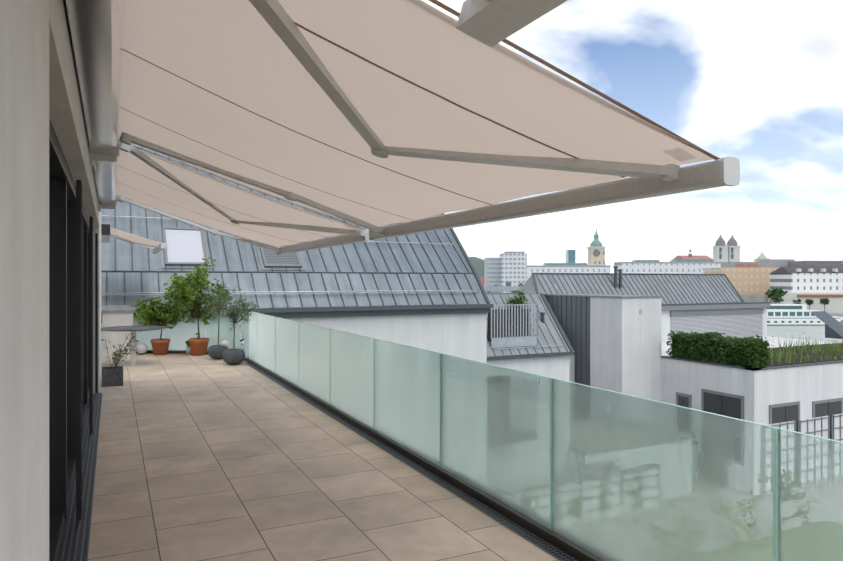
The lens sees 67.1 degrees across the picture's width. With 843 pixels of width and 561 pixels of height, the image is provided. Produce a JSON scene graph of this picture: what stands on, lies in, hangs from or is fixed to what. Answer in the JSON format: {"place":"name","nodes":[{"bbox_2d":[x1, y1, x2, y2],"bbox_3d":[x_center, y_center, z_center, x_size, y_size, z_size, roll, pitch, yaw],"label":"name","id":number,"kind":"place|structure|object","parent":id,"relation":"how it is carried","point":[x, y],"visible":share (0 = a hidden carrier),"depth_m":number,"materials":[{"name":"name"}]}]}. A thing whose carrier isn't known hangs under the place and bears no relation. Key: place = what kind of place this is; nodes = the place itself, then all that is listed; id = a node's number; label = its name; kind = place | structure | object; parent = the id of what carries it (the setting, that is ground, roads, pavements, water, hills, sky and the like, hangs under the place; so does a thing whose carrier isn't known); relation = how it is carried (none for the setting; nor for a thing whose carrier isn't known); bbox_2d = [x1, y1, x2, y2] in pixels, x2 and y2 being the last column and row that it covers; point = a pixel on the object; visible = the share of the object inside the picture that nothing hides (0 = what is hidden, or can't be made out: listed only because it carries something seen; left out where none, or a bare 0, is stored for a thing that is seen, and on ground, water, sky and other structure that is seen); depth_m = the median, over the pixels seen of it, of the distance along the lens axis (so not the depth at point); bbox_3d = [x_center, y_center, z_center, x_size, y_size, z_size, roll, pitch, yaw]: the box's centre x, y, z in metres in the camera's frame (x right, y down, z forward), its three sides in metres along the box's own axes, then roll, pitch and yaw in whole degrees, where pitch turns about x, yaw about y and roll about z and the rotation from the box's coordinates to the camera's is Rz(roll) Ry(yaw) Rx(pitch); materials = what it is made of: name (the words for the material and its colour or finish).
{"place":"outdoors","nodes":[
{"label":"outdoors","id":0,"kind":"place"},
{"bbox_2d":[469,257,483,276],"bbox_3d":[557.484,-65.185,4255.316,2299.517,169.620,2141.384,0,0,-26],"label":"building","id":1,"kind":"structure","parent":0,"point":[479,266],"depth_m":3503.04,"materials":[{"name":"grey"}]},
{"bbox_2d":[587,228,605,264],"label":"clock tower","id":2,"kind":"structure","parent":0,"point":[592,255],"depth_m":595.29,"materials":[{"name":"beige stone"}]},
{"bbox_2d":[422,0,842,272],"label":"sky","id":3,"kind":"structure","parent":0,"point":[675,206],"materials":[{"name":"white"}]},
{"bbox_2d":[724,478,842,560],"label":"yard ground","id":4,"kind":"structure","parent":0,"point":[818,523],"depth_m":26.08,"materials":[{"name":"grey concrete"}]},
{"bbox_2d":[486,292,574,380],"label":"building","id":5,"kind":"structure","parent":4,"relation":"on","point":[531,338],"depth_m":27.00,"materials":[{"name":"grey metal"}]},
{"bbox_2d":[506,290,528,308],"bbox_3d":[4.225,1.547,28.221,1.034,2.461,1.024,0,0,-26],"label":"balcony tree","id":6,"kind":"object","parent":5,"relation":"on","point":[521,299],"visible":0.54,"depth_m":28.13,"materials":[{"name":"green plant"}]},
{"bbox_2d":[543,294,662,401],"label":"dormer tower","id":7,"kind":"structure","parent":4,"relation":"on","point":[615,341],"depth_m":34.06,"materials":[{"name":"white paint"}]},
{"bbox_2d":[570,303,769,382],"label":"facade","id":8,"kind":"structure","parent":4,"relation":"on","point":[740,320],"depth_m":44.68,"materials":[{"name":"grey paint"}]},
{"bbox_2d":[520,266,769,350],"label":"zinc roof","id":9,"kind":"object","parent":8,"relation":"on","point":[695,289],"visible":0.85,"depth_m":43.19,"materials":[{"name":"grey metal"}]},
{"bbox_2d":[661,311,842,494],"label":"building","id":10,"kind":"structure","parent":4,"relation":"on","point":[775,394],"depth_m":30.96,"materials":[{"name":"white paint"}]},
{"bbox_2d":[665,330,770,367],"bbox_3d":[14.694,3.345,31.864,1.398,1.664,5.411,0,0,-26],"label":"roof hedge","id":11,"kind":"object","parent":10,"relation":"on","point":[717,347],"visible":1,"depth_m":31.17,"materials":[{"name":"green plant"}]},
{"bbox_2d":[767,333,842,365],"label":"grasses","id":12,"kind":"object","parent":10,"relation":"on","point":[800,354],"visible":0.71,"depth_m":34.73,"materials":[{"name":"green plant"}]},
{"bbox_2d":[729,413,842,545],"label":"yard trellis and plants","id":13,"kind":"object","parent":4,"relation":"on","point":[818,426],"depth_m":30.64,"materials":[{"name":"grey metal"}]},
{"bbox_2d":[767,323,842,342],"bbox_3d":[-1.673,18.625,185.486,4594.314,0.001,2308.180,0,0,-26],"label":"building","id":14,"kind":"structure","parent":0,"point":[813,332],"depth_m":227.76,"materials":[{"name":"white paint"}]},
{"bbox_2d":[767,304,842,324],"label":"river cruise ship","id":15,"kind":"object","parent":14,"relation":"on","point":[789,314],"visible":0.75,"depth_m":263.54,"materials":[{"name":"white"}]},
{"bbox_2d":[828,313,842,322],"bbox_3d":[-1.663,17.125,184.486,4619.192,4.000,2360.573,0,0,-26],"label":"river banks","id":16,"kind":"object","parent":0,"point":[837,315],"depth_m":282.88,"materials":[{"name":"grey concrete"}]},
{"bbox_2d":[495,281,829,310],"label":"riverbank trees","id":17,"kind":"object","parent":16,"relation":"on","point":[775,295],"visible":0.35,"depth_m":285.45,"materials":[{"name":"green plant"}]},
{"label":"ground surface","id":18,"kind":"structure","parent":0,"visible":0},
{"bbox_2d":[101,304,486,362],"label":"house wall","id":19,"kind":"structure","parent":18,"relation":"on","point":[462,335],"depth_m":19.50,"materials":[{"name":"white paint"}]},
{"bbox_2d":[101,137,493,322],"bbox_3d":[-11.885,-3.186,21.350,25.629,8.463,14.160,0,0,-26],"label":"zinc roof","id":20,"kind":"object","parent":19,"relation":"on","point":[126,267],"visible":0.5,"depth_m":18.83,"materials":[{"name":"grey metal"}]},
{"bbox_2d":[158,227,211,268],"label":"roof window","id":21,"kind":"structure","parent":20,"relation":"on","point":[187,248],"depth_m":18.02,"materials":[{"name":"grey glass"}]},
{"bbox_2d":[254,241,305,270],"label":"roof window","id":22,"kind":"structure","parent":20,"relation":"on","point":[268,259],"depth_m":18.81,"materials":[{"name":"grey glass"}]},
{"bbox_2d":[101,215,478,296],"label":"roof snow guards","id":23,"kind":"object","parent":20,"relation":"on","point":[146,294],"visible":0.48,"depth_m":18.39,"materials":[{"name":"grey"}]},
{"bbox_2d":[423,0,842,292],"bbox_3d":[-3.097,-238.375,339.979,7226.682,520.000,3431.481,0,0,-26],"label":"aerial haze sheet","id":24,"kind":"object","parent":18,"relation":"on","point":[759,171],"depth_m":341.41,"materials":[{"name":"white"}]},
{"bbox_2d":[479,250,842,312],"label":"city buildings","id":25,"kind":"structure","parent":18,"relation":"on","point":[817,282],"depth_m":341.69,"materials":[{"name":"grey"}]},
{"bbox_2d":[670,235,740,261],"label":"old cathedral towers","id":26,"kind":"structure","parent":18,"relation":"on","point":[719,248],"depth_m":558.47,"materials":[{"name":"grey stone"}]},
{"bbox_2d":[754,252,769,261],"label":"green roof tower","id":27,"kind":"structure","parent":18,"relation":"on","point":[761,255],"depth_m":470.36,"materials":[{"name":"beige"}]},
{"bbox_3d":[-2.848,1.852,4.651,6.280,0.446,20.900,0,0,-26],"label":"terrace slab","id":28,"kind":"object","parent":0,"visible":0},
{"bbox_2d":[0,0,100,560],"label":"building wall","id":29,"kind":"structure","parent":28,"relation":"on","point":[39,83],"depth_m":1.45,"materials":[{"name":"paint"}]},
{"bbox_2d":[49,117,97,560],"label":"sliding glass door","id":30,"kind":"structure","parent":29,"relation":"attached to","point":[70,308],"depth_m":4.26,"materials":[{"name":"grey glass"}]},
{"bbox_2d":[89,153,116,211],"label":"awning wall brackets","id":31,"kind":"object","parent":29,"relation":"attached to","point":[102,157],"visible":0.52,"depth_m":5.17,"materials":[{"name":"metal"}]},
{"bbox_2d":[101,224,165,253],"bbox_3d":[-6.776,-0.923,14.796,1.312,0.475,3.224,0,0,-26],"label":"awning","id":32,"kind":"object","parent":29,"relation":"attached to","point":[107,231],"visible":0.88,"depth_m":13.96,"materials":[{"name":"fabric"}]},
{"bbox_2d":[93,142,372,254],"bbox_3d":[-2.447,-0.837,7.494,2.488,0.897,4.036,0,0,-26],"label":"awning frame","id":33,"kind":"object","parent":29,"relation":"attached to","point":[105,173],"visible":0.73,"depth_m":6.96,"materials":[{"name":"silver metal"}]},
{"bbox_2d":[116,141,364,247],"bbox_3d":[-2.352,-0.835,7.438,2.210,0.680,3.700,0,0,-26],"label":"awning cloth","id":34,"kind":"object","parent":33,"relation":"on","point":[140,181],"visible":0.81,"depth_m":6.81,"materials":[{"name":"fabric"}]},
{"bbox_2d":[66,0,739,239],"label":"awning frame","id":35,"kind":"object","parent":29,"relation":"attached to","point":[96,27],"visible":0.9,"depth_m":3.11,"materials":[{"name":"silver metal"}]},
{"bbox_2d":[118,0,719,226],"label":"awning cloth","id":36,"kind":"object","parent":35,"relation":"on","point":[232,86],"visible":0.81,"depth_m":2.93,"materials":[{"name":"fabric"}]},
{"bbox_2d":[456,0,567,46],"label":"awning hardware","id":37,"kind":"object","parent":29,"relation":"attached to","point":[490,23],"visible":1,"depth_m":1.89,"materials":[{"name":"silver metal"}]},
{"bbox_2d":[56,361,578,560],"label":"floor grates","id":38,"kind":"object","parent":28,"relation":"on","point":[74,541],"visible":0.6,"depth_m":4.79,"materials":[{"name":"black metal"}]},
{"bbox_2d":[88,353,559,560],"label":"terrace floor tiles","id":39,"kind":"object","parent":28,"relation":"on","point":[205,458],"depth_m":5.02,"materials":[{"name":"beige tile"}]},
{"bbox_2d":[101,305,134,357],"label":"parapet pier","id":40,"kind":"structure","parent":39,"relation":"on","point":[116,315],"depth_m":13.51,"materials":[{"name":"paint"}]},
{"bbox_2d":[101,329,138,386],"bbox_3d":[-4.685,1.191,9.873,0.552,0.868,0.450,0,0,-26],"label":"potted plant","id":41,"kind":"object","parent":39,"relation":"on","point":[112,375],"visible":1,"depth_m":9.79,"materials":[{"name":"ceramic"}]},
{"bbox_2d":[101,325,165,367],"bbox_3d":[-5.483,1.261,12.094,1.170,0.728,1.170,0,0,-26],"label":"round table","id":42,"kind":"object","parent":39,"relation":"on","point":[133,363],"visible":0.94,"depth_m":12.05,"materials":[{"name":"grey metal"}]},
{"bbox_2d":[136,343,147,354],"bbox_3d":[-6.160,1.495,13.990,0.250,0.260,0.250,0,0,-26],"label":"globe lamp","id":43,"kind":"object","parent":39,"relation":"on","point":[141,348],"visible":1,"depth_m":13.91,"materials":[{"name":"white"}]},
{"bbox_2d":[130,296,186,354],"bbox_3d":[-5.777,0.969,13.964,1.284,1.313,1.119,0,0,-26],"label":"citrus tree","id":44,"kind":"object","parent":39,"relation":"on","point":[167,313],"visible":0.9,"depth_m":13.82,"materials":[{"name":"green plant"}]},
{"bbox_2d":[184,340,190,353],"bbox_3d":[-5.125,1.465,14.060,0.219,0.320,0.298,0,0,32],"label":"potted plant","id":45,"kind":"object","parent":39,"relation":"on","point":[188,349],"visible":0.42,"depth_m":13.99,"materials":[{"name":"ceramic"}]},
{"bbox_2d":[157,257,229,355],"bbox_3d":[-4.910,0.550,13.869,1.539,2.150,1.421,0,0,-26],"label":"potted tree","id":46,"kind":"object","parent":39,"relation":"on","point":[187,288],"visible":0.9,"depth_m":13.71,"materials":[{"name":"green plant"}]},
{"bbox_2d":[200,284,231,358],"bbox_3d":[-4.266,0.845,13.179,0.603,1.560,0.683,0,0,-26],"label":"olive tree","id":47,"kind":"object","parent":39,"relation":"on","point":[215,351],"visible":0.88,"depth_m":13.09,"materials":[{"name":"plant"}]},
{"bbox_2d":[195,288,259,364],"bbox_3d":[-4.002,0.861,13.082,0.950,1.529,2.698,0,0,-26],"label":"olive tree","id":48,"kind":"object","parent":39,"relation":"on","point":[234,356],"visible":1,"depth_m":12.23,"materials":[{"name":"plant"}]},
{"bbox_2d":[136,350,607,560],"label":"railing base","id":49,"kind":"object","parent":39,"relation":"on","point":[566,545],"visible":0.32,"depth_m":4.88,"materials":[{"name":"black metal"}]},
{"bbox_2d":[133,309,842,560],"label":"glass balustrade","id":50,"kind":"object","parent":39,"relation":"on","point":[608,475],"visible":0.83,"depth_m":3.87,"materials":[{"name":"clear glass"}]}
]}

